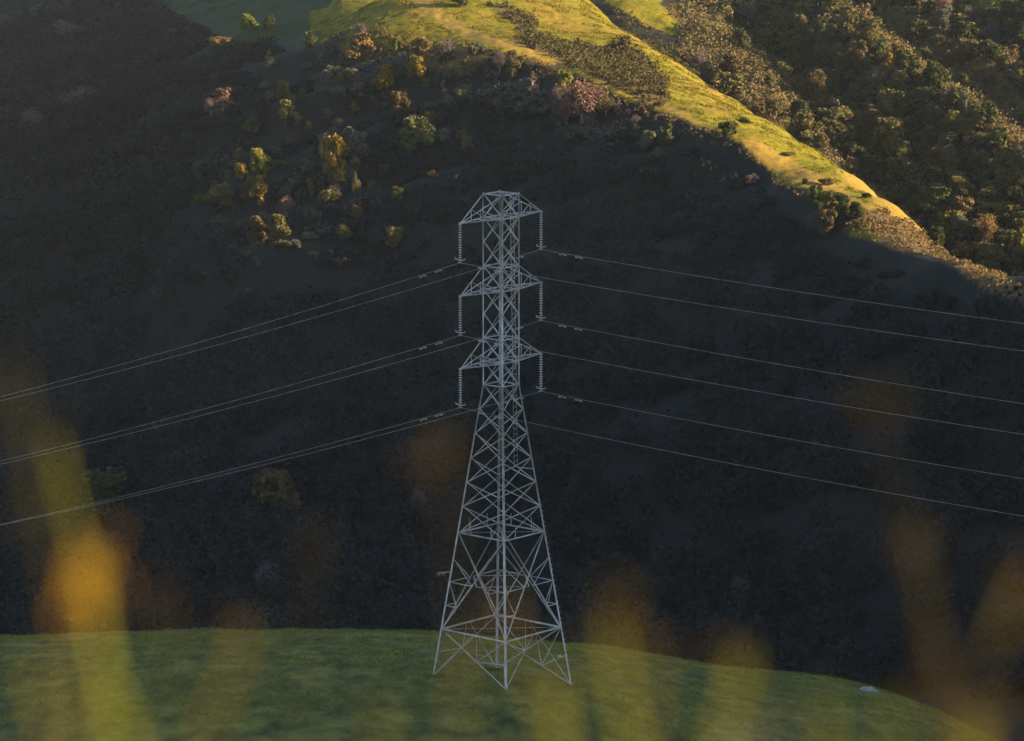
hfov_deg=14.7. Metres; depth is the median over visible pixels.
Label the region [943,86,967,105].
oak tree
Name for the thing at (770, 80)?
oak tree
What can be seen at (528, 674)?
weed stalk
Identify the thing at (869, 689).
boulder
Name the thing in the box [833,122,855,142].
oak tree
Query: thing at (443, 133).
shrub
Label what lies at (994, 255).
oak tree
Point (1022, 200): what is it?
oak tree
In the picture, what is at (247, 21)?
oak tree
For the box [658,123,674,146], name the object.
oak tree
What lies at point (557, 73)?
oak tree
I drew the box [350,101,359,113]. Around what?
poplar tree
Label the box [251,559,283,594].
bare tree
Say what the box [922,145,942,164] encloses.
oak tree
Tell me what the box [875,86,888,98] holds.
oak tree
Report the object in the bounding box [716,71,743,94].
oak tree
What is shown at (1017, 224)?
oak tree
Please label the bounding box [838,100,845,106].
oak tree
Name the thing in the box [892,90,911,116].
oak tree
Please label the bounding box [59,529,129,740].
weed stalk
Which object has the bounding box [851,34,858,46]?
poplar tree
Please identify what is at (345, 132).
oak tree
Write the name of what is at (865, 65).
oak tree
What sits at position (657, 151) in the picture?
shrub
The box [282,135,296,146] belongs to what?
oak tree
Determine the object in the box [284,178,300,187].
shrub
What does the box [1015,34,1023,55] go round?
oak tree
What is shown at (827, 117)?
oak tree
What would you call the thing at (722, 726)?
weed stalk
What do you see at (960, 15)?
shrub
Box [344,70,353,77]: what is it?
oak tree
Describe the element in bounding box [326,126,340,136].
shrub
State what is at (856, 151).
oak tree
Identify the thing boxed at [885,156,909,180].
oak tree
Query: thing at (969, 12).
bare tree
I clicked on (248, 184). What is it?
oak tree
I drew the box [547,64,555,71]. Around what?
bare tree
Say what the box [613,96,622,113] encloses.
conifer tree
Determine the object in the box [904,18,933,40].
oak tree
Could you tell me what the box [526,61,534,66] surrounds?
bare tree
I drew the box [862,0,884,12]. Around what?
oak tree
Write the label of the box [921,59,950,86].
oak tree
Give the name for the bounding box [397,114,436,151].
oak tree
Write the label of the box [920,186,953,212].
oak tree
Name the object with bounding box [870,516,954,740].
weed stalk
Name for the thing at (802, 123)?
oak tree
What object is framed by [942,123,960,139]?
oak tree
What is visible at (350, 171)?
oak tree
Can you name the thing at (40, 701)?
weed stalk
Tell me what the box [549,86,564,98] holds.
bare tree
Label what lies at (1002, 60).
oak tree
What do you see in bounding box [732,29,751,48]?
oak tree
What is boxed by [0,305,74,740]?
weed stalk
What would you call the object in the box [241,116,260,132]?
oak tree
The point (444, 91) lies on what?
bare tree
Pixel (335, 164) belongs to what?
poplar tree
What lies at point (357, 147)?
poplar tree
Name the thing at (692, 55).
oak tree
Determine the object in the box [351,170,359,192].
conifer tree
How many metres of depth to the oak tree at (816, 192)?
749.74 m
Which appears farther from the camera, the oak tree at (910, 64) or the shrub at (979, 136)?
the oak tree at (910, 64)
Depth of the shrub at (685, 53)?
1066.01 m
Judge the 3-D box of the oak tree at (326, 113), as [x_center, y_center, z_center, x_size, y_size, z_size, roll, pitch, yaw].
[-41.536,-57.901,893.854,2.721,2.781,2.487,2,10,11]
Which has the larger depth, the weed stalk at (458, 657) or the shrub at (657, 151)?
the shrub at (657, 151)
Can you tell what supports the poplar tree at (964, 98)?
on the hills
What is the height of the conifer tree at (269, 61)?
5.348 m
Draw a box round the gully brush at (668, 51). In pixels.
[601,0,793,131]
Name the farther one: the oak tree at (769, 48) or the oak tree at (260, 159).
the oak tree at (769, 48)
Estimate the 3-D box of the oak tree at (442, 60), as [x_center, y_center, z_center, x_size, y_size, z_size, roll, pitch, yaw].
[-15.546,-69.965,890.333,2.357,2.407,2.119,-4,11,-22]
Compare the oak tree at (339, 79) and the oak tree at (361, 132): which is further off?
the oak tree at (339, 79)
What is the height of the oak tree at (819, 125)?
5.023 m
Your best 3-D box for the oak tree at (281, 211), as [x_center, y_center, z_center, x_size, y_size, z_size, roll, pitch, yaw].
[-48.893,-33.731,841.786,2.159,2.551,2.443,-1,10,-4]
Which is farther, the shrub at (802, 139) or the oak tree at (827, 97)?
the oak tree at (827, 97)
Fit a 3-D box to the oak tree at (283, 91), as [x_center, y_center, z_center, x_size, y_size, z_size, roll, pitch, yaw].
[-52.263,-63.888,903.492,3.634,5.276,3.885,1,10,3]
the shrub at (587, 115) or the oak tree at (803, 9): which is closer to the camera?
the shrub at (587, 115)
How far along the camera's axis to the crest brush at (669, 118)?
880.45 m
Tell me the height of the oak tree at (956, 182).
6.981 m
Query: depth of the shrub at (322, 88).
898.53 m
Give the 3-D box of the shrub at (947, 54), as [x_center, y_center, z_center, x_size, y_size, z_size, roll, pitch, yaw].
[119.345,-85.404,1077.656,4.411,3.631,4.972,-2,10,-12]
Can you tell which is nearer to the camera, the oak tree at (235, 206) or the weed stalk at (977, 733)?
the weed stalk at (977, 733)
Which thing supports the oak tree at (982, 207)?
on the hills
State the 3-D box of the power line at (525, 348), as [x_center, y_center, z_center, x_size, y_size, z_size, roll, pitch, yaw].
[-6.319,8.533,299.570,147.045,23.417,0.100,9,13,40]
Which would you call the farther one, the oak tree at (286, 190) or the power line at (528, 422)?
the oak tree at (286, 190)
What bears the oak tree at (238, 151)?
on the hills
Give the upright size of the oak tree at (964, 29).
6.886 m
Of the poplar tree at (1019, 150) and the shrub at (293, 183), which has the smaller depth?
the shrub at (293, 183)
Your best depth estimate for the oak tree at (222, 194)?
857.37 m
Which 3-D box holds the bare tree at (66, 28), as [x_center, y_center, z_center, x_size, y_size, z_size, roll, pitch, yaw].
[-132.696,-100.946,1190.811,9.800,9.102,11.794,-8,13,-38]
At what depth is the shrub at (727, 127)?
796.50 m
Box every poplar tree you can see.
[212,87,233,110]
[248,173,267,207]
[278,99,298,125]
[290,94,295,103]
[303,207,308,216]
[305,121,311,128]
[305,178,315,194]
[319,133,349,181]
[342,133,366,167]
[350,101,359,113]
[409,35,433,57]
[461,58,466,65]
[461,134,473,152]
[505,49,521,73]
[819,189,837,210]
[826,96,840,108]
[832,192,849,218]
[847,39,869,62]
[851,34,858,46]
[858,2,872,20]
[864,104,874,113]
[882,52,893,71]
[896,147,907,155]
[903,140,912,152]
[938,3,953,25]
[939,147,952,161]
[940,210,961,237]
[951,214,968,240]
[958,91,969,109]
[1009,60,1021,77]
[1013,145,1023,161]
[1018,21,1023,33]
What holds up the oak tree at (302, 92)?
on the hills
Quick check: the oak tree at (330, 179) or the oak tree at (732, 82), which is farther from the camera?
the oak tree at (732, 82)
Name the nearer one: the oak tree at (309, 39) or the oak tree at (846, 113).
the oak tree at (309, 39)
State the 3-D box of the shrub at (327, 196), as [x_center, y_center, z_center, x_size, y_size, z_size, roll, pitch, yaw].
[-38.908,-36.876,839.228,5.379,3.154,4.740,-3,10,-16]
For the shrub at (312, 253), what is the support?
on the hills
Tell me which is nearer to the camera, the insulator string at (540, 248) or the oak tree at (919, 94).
the insulator string at (540, 248)
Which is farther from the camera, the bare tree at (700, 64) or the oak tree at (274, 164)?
the bare tree at (700, 64)
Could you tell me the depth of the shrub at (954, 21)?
1102.79 m
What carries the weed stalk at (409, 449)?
on the knoll
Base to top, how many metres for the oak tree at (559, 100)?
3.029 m
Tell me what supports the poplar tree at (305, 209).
on the hills
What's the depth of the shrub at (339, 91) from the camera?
895.43 m
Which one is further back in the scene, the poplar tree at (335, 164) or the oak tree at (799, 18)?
the oak tree at (799, 18)
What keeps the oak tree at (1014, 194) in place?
on the hills
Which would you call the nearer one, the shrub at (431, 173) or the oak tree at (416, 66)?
the shrub at (431, 173)
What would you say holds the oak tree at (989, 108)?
on the hills
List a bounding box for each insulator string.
[455,227,464,262]
[455,299,465,335]
[455,371,464,407]
[536,214,545,249]
[536,285,545,320]
[536,356,545,391]
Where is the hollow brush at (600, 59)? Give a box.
[486,0,672,106]
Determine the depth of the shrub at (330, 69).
918.39 m
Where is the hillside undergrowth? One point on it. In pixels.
(768, 60)
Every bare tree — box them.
[19,107,42,131]
[52,20,84,39]
[57,84,101,105]
[203,97,219,112]
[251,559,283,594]
[262,90,274,103]
[276,197,293,210]
[330,182,341,191]
[331,117,343,126]
[352,21,366,33]
[406,486,427,523]
[437,38,457,61]
[440,86,448,93]
[492,50,505,72]
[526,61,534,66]
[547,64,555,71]
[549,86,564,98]
[552,98,576,124]
[556,76,612,122]
[597,94,614,115]
[623,108,631,116]
[629,114,642,124]
[686,51,712,75]
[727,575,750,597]
[737,0,757,24]
[866,65,890,85]
[934,0,951,10]
[959,5,977,16]
[970,213,997,241]
[977,23,1002,42]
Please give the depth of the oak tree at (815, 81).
1047.68 m
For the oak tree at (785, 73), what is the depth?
1067.01 m
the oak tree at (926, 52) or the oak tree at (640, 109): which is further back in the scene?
the oak tree at (926, 52)
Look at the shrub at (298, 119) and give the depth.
893.51 m
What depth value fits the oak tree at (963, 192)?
969.94 m
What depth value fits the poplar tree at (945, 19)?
1096.01 m
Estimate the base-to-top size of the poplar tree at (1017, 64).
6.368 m
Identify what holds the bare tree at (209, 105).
on the hills
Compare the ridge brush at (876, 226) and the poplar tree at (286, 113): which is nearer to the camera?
the ridge brush at (876, 226)
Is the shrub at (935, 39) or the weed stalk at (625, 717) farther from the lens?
the shrub at (935, 39)
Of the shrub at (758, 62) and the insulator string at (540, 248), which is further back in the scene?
the shrub at (758, 62)
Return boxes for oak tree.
[81,466,133,520]
[203,183,234,207]
[231,203,240,211]
[232,148,244,158]
[234,162,248,179]
[238,13,258,30]
[240,176,256,200]
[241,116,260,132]
[246,215,270,244]
[249,148,271,172]
[251,468,301,523]
[262,14,275,27]
[267,213,291,240]
[271,159,280,169]
[275,79,290,99]
[277,206,286,215]
[278,185,291,196]
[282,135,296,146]
[296,88,306,96]
[301,30,316,50]
[317,133,330,154]
[322,108,333,119]
[326,175,335,184]
[335,74,343,82]
[335,223,353,238]
[337,126,353,142]
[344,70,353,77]
[344,165,357,180]
[345,32,376,61]
[349,72,360,81]
[349,82,364,96]
[349,204,362,217]
[350,130,367,144]
[375,64,396,89]
[385,226,403,247]
[389,91,411,113]
[390,186,404,200]
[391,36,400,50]
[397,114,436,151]
[398,40,405,48]
[405,45,412,52]
[406,54,427,77]
[421,78,430,87]
[424,110,436,122]
[438,54,448,63]
[450,0,468,5]
[452,89,467,104]
[455,128,466,138]
[507,67,516,77]
[553,93,564,104]
[555,70,563,78]
[557,71,574,90]
[617,36,631,49]
[636,105,646,114]
[640,130,655,150]
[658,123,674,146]
[687,52,705,66]
[710,68,721,82]
[715,0,733,21]
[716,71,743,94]
[718,53,744,74]
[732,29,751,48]
[752,103,765,116]
[764,44,775,56]
[764,74,776,87]
[764,99,782,114]
[775,61,793,71]
[775,65,795,85]
[787,3,814,28]
[787,111,813,135]
[790,14,808,35]
[790,99,813,117]
[796,69,826,112]
[797,19,817,40]
[808,185,824,209]
[809,132,829,150]
[811,121,824,132]
[813,128,826,136]
[816,22,836,45]
[816,107,839,131]
[817,209,836,236]
[821,0,842,12]
[822,68,830,78]
[824,78,841,98]
[824,126,834,138]
[825,94,834,107]
[828,43,845,56]
[830,105,854,124]
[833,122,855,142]
[835,134,847,147]
[838,5,853,21]
[838,10,858,28]
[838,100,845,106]
[839,24,854,38]
[841,142,857,153]
[844,144,868,168]
[845,87,867,109]
[846,157,860,171]
[848,201,864,217]
[850,109,862,121]
[851,57,874,77]
[854,22,862,36]
[856,131,871,145]
[859,16,884,40]
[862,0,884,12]
[862,109,880,126]
[865,35,887,58]
[871,117,903,144]
[874,104,890,117]
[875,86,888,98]
[877,89,895,115]
[882,136,902,156]
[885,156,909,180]
[886,70,908,90]
[886,185,906,201]
[887,116,909,139]
[890,42,906,61]
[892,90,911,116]
[893,48,912,67]
[896,54,920,78]
[897,147,913,159]
[898,160,918,180]
[900,0,916,4]
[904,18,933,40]
[907,194,927,214]
[914,87,930,101]
[918,46,934,61]
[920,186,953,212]
[921,0,940,13]
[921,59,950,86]
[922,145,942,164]
[926,226,944,245]
[928,222,955,245]
[933,182,946,187]
[935,9,942,22]
[936,132,959,148]
[941,144,961,163]
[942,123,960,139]
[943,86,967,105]
[943,110,962,123]
[946,170,969,186]
[948,176,975,198]
[951,21,979,40]
[953,38,977,62]
[953,196,974,220]
[954,0,972,9]
[956,187,971,197]
[957,73,972,86]
[964,103,980,118]
[965,223,979,238]
[971,111,988,129]
[972,200,991,217]
[974,39,995,55]
[974,242,1007,270]
[976,186,1002,203]
[977,213,993,220]
[979,101,997,124]
[981,7,1001,24]
[983,158,1002,176]
[984,44,1003,60]
[986,126,1009,149]
[989,201,1012,225]
[993,227,1004,242]
[994,0,1018,20]
[994,53,1011,69]
[999,229,1015,250]
[1002,44,1020,58]
[1002,185,1022,204]
[1002,203,1023,228]
[1008,211,1023,220]
[1011,218,1023,233]
[1013,229,1023,255]
[1014,68,1023,88]
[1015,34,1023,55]
[1020,189,1023,206]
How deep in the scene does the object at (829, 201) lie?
743.92 m
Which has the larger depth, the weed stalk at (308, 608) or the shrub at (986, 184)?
the shrub at (986, 184)
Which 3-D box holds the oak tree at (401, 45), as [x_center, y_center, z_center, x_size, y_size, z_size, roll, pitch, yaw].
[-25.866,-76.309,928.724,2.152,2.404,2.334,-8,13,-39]
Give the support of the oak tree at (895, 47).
on the hills
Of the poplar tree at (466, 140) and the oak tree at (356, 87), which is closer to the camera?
the poplar tree at (466, 140)
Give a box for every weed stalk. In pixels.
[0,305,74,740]
[24,640,56,740]
[45,399,106,740]
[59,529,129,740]
[70,656,96,740]
[142,581,174,740]
[203,615,270,740]
[295,503,326,722]
[408,431,470,738]
[448,614,469,740]
[463,577,587,740]
[538,644,590,740]
[569,578,668,740]
[638,641,678,740]
[703,644,803,740]
[846,377,934,740]
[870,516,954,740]
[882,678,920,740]
[910,554,1023,740]
[926,697,1023,740]
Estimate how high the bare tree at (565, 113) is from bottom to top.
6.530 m
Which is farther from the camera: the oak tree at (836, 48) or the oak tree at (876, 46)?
the oak tree at (836, 48)
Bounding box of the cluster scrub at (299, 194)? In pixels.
[190,138,382,265]
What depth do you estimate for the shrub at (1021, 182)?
966.90 m
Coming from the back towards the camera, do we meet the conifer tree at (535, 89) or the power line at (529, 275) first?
the conifer tree at (535, 89)
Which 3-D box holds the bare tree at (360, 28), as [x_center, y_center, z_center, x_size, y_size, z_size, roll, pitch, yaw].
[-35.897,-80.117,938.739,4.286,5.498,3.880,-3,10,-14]
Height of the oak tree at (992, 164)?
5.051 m
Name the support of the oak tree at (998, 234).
on the hills
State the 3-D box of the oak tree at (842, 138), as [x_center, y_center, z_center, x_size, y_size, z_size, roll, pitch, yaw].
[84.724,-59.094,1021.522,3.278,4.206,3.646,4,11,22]
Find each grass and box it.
[308,0,917,237]
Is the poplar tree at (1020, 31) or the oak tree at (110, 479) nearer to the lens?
the oak tree at (110, 479)
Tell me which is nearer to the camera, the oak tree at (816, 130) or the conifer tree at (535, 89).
the conifer tree at (535, 89)
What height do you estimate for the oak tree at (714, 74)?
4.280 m
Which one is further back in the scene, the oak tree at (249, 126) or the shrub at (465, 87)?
the oak tree at (249, 126)
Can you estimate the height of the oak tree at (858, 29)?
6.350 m
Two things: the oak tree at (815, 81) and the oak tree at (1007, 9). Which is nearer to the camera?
the oak tree at (815, 81)
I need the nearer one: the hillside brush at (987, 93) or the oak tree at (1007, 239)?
the oak tree at (1007, 239)
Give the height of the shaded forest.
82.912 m
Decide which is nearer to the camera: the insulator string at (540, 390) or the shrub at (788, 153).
the insulator string at (540, 390)
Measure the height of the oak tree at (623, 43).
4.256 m
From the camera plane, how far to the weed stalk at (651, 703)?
2.20 m
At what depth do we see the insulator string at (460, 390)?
296.13 m
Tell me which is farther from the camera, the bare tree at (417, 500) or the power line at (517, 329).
the bare tree at (417, 500)
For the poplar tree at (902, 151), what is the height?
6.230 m
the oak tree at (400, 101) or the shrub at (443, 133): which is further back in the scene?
the oak tree at (400, 101)
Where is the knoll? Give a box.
[0,629,990,740]
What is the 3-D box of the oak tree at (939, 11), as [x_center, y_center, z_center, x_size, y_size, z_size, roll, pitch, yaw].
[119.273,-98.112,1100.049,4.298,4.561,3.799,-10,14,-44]
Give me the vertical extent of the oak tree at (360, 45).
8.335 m
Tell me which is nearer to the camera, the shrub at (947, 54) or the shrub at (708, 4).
the shrub at (947, 54)
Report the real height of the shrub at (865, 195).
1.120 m
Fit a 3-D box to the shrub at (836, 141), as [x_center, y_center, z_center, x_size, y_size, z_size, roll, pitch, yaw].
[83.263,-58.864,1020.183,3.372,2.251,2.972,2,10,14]
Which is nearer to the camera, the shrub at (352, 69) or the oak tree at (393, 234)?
the oak tree at (393, 234)
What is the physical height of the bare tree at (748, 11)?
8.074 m
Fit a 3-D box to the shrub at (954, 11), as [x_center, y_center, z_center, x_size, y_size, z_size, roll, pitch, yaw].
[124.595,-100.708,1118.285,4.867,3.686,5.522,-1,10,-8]
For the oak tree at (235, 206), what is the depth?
854.67 m
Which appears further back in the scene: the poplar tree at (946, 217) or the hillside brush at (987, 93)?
the hillside brush at (987, 93)
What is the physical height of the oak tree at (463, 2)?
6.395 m
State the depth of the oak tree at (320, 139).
864.57 m
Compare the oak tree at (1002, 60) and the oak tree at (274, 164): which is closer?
the oak tree at (274, 164)
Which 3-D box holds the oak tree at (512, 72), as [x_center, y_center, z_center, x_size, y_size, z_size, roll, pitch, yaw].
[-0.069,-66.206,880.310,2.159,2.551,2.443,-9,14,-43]
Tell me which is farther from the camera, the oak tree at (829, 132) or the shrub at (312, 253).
the oak tree at (829, 132)
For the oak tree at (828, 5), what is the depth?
1113.65 m
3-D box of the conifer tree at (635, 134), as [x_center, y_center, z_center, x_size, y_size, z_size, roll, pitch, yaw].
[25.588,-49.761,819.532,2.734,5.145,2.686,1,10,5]
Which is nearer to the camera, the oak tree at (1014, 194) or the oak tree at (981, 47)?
the oak tree at (1014, 194)
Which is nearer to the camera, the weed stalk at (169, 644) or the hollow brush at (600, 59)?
the weed stalk at (169, 644)
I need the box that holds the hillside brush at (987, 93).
[853,2,1023,176]
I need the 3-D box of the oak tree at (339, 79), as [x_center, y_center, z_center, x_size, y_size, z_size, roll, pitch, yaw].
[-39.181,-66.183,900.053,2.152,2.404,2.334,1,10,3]
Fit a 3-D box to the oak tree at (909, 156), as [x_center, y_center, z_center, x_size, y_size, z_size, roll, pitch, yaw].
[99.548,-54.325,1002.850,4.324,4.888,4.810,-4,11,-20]
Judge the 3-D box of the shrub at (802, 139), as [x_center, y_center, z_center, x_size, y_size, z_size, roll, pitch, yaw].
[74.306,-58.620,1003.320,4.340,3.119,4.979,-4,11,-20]
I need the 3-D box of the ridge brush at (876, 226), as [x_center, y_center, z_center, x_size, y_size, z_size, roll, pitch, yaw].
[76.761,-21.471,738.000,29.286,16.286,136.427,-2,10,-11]
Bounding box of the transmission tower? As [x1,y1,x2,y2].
[433,190,573,690]
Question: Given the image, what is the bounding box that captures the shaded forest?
[0,0,1023,699]
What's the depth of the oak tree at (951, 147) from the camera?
993.92 m
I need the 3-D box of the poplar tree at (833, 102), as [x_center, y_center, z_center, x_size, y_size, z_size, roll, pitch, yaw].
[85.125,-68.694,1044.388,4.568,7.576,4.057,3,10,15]
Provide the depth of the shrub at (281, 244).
816.88 m
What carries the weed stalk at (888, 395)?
on the knoll
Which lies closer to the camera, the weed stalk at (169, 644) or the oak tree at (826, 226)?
the weed stalk at (169, 644)
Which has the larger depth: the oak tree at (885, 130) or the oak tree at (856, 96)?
the oak tree at (856, 96)
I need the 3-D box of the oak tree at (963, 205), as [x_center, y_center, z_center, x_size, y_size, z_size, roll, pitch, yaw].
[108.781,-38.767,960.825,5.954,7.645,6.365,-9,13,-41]
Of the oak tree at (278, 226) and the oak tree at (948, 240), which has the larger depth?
the oak tree at (948, 240)
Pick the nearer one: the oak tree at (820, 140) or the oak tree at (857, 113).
the oak tree at (820, 140)
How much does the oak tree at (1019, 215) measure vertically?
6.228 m
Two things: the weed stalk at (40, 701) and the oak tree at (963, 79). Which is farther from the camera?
the oak tree at (963, 79)
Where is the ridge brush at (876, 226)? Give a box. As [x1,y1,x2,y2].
[846,207,1023,296]
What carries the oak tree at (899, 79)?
on the hills
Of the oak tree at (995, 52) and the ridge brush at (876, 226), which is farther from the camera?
the oak tree at (995, 52)
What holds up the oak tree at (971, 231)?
on the hills
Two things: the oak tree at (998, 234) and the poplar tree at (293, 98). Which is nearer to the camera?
the poplar tree at (293, 98)
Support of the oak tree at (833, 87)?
on the hills
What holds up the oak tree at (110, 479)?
on the hills
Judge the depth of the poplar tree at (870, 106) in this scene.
1036.38 m
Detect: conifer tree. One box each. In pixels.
[265,49,275,67]
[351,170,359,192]
[527,71,540,95]
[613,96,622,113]
[629,118,641,139]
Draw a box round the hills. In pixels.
[0,0,1023,740]
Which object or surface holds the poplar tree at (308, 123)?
on the hills
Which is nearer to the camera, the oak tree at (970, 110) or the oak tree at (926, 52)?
the oak tree at (970, 110)
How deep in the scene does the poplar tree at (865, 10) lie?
1084.63 m
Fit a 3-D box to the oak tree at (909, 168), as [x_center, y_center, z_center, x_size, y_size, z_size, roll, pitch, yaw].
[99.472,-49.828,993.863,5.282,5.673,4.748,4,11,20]
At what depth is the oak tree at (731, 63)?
1049.25 m
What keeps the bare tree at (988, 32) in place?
on the hills
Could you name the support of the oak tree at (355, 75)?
on the hills
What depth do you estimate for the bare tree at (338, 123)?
887.97 m
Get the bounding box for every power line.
[0,408,1020,524]
[1,250,1023,400]
[1,263,1021,396]
[2,336,1023,460]
[3,321,1022,463]
[3,391,1023,524]
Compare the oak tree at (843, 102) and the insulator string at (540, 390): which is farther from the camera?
the oak tree at (843, 102)
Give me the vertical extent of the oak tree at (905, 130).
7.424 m
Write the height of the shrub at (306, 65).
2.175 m
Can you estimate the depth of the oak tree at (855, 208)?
739.60 m
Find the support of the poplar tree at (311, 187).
on the hills
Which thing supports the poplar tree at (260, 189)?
on the hills
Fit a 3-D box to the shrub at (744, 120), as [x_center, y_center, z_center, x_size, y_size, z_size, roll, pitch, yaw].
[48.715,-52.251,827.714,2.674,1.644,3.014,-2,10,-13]
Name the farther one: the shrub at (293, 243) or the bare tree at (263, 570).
the shrub at (293, 243)
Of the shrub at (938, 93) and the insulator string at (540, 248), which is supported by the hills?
the shrub at (938, 93)
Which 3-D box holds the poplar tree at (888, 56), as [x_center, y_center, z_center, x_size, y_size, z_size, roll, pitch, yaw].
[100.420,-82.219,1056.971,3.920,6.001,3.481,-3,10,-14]
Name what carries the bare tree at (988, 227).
on the hills
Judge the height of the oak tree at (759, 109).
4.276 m
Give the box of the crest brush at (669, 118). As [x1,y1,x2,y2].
[343,25,821,202]
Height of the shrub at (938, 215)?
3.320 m
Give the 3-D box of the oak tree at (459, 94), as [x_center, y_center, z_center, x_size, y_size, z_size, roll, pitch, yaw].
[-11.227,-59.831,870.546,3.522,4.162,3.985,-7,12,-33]
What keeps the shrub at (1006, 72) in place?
on the hills
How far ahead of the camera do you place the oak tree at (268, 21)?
1017.07 m
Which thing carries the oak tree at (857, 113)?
on the hills
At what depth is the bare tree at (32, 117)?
978.91 m
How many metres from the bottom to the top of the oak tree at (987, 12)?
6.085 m
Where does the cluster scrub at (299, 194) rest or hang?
on the hills
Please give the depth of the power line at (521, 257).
300.01 m
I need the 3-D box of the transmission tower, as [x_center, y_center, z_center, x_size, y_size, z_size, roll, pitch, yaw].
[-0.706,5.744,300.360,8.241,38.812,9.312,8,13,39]
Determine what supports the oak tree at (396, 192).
on the hills
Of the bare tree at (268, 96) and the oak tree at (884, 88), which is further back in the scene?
the oak tree at (884, 88)
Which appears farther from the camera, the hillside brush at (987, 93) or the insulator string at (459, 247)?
the hillside brush at (987, 93)
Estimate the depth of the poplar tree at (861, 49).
1067.74 m
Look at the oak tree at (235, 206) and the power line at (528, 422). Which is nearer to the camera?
the power line at (528, 422)
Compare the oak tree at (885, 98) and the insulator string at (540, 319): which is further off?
the oak tree at (885, 98)
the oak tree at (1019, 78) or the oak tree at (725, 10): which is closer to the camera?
the oak tree at (1019, 78)
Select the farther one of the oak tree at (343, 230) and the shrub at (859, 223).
the oak tree at (343, 230)
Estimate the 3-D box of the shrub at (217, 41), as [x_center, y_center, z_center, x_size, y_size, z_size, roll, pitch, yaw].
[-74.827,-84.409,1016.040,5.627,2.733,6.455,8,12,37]
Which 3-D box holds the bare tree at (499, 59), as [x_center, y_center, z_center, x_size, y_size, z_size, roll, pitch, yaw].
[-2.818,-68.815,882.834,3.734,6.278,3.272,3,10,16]
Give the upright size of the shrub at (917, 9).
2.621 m
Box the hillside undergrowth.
[676,0,1023,275]
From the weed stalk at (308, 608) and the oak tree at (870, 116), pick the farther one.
the oak tree at (870, 116)
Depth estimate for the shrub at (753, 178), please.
783.46 m
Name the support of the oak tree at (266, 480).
on the hills
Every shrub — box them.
[192,193,204,202]
[207,36,231,45]
[259,81,271,88]
[271,239,287,250]
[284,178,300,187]
[286,239,300,247]
[294,115,303,124]
[300,62,313,69]
[302,231,319,239]
[307,250,318,257]
[315,84,328,91]
[316,189,341,202]
[320,65,341,75]
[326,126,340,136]
[329,86,346,97]
[342,68,359,74]
[427,170,438,176]
[437,128,449,140]
[458,84,472,92]
[468,43,485,54]
[579,106,598,120]
[637,99,650,107]
[651,147,664,157]
[677,51,690,59]
[698,1,714,10]
[718,120,738,135]
[739,117,750,123]
[743,59,763,69]
[745,173,759,183]
[782,152,794,155]
[797,134,812,143]
[802,178,808,183]
[806,100,817,111]
[810,66,822,71]
[815,17,829,23]
[818,178,833,184]
[830,138,840,145]
[853,218,866,228]
[861,193,871,197]
[878,61,893,70]
[913,5,921,12]
[929,34,945,45]
[930,89,943,97]
[935,211,945,222]
[942,50,955,62]
[948,8,960,17]
[949,18,968,24]
[950,13,969,19]
[951,243,974,256]
[972,131,988,142]
[972,240,984,249]
[980,182,994,187]
[998,177,1017,189]
[1002,68,1014,75]
[1018,178,1023,187]
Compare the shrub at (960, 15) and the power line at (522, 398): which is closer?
the power line at (522, 398)
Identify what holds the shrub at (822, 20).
on the hills
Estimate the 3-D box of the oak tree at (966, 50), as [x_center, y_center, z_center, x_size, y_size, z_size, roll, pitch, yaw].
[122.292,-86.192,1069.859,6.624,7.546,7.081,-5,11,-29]
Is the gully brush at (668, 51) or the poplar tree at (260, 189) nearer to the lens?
the poplar tree at (260, 189)
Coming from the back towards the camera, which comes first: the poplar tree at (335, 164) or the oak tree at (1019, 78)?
the oak tree at (1019, 78)
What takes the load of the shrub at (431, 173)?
on the hills
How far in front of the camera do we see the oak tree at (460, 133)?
848.75 m
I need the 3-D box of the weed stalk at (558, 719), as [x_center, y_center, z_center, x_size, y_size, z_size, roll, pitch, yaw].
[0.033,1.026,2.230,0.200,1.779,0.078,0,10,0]
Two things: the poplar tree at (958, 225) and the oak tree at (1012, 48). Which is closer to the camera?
the poplar tree at (958, 225)
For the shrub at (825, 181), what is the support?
on the hills
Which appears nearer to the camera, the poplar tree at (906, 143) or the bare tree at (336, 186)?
the bare tree at (336, 186)
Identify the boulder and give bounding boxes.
[860,687,874,691]
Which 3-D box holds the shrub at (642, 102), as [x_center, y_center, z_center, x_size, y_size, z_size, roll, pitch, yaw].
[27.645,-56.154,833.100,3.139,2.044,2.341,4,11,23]
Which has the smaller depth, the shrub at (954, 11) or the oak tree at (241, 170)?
the oak tree at (241, 170)
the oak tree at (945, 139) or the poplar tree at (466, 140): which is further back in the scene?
the oak tree at (945, 139)
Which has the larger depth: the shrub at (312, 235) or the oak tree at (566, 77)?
the oak tree at (566, 77)
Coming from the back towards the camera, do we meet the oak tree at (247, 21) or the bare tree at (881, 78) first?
the bare tree at (881, 78)
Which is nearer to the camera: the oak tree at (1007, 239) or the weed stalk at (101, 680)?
the weed stalk at (101, 680)
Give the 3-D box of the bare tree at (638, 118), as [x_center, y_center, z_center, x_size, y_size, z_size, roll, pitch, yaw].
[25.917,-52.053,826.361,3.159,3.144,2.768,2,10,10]
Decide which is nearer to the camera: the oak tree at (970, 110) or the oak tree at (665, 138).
the oak tree at (665, 138)
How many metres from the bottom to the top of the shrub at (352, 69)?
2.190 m

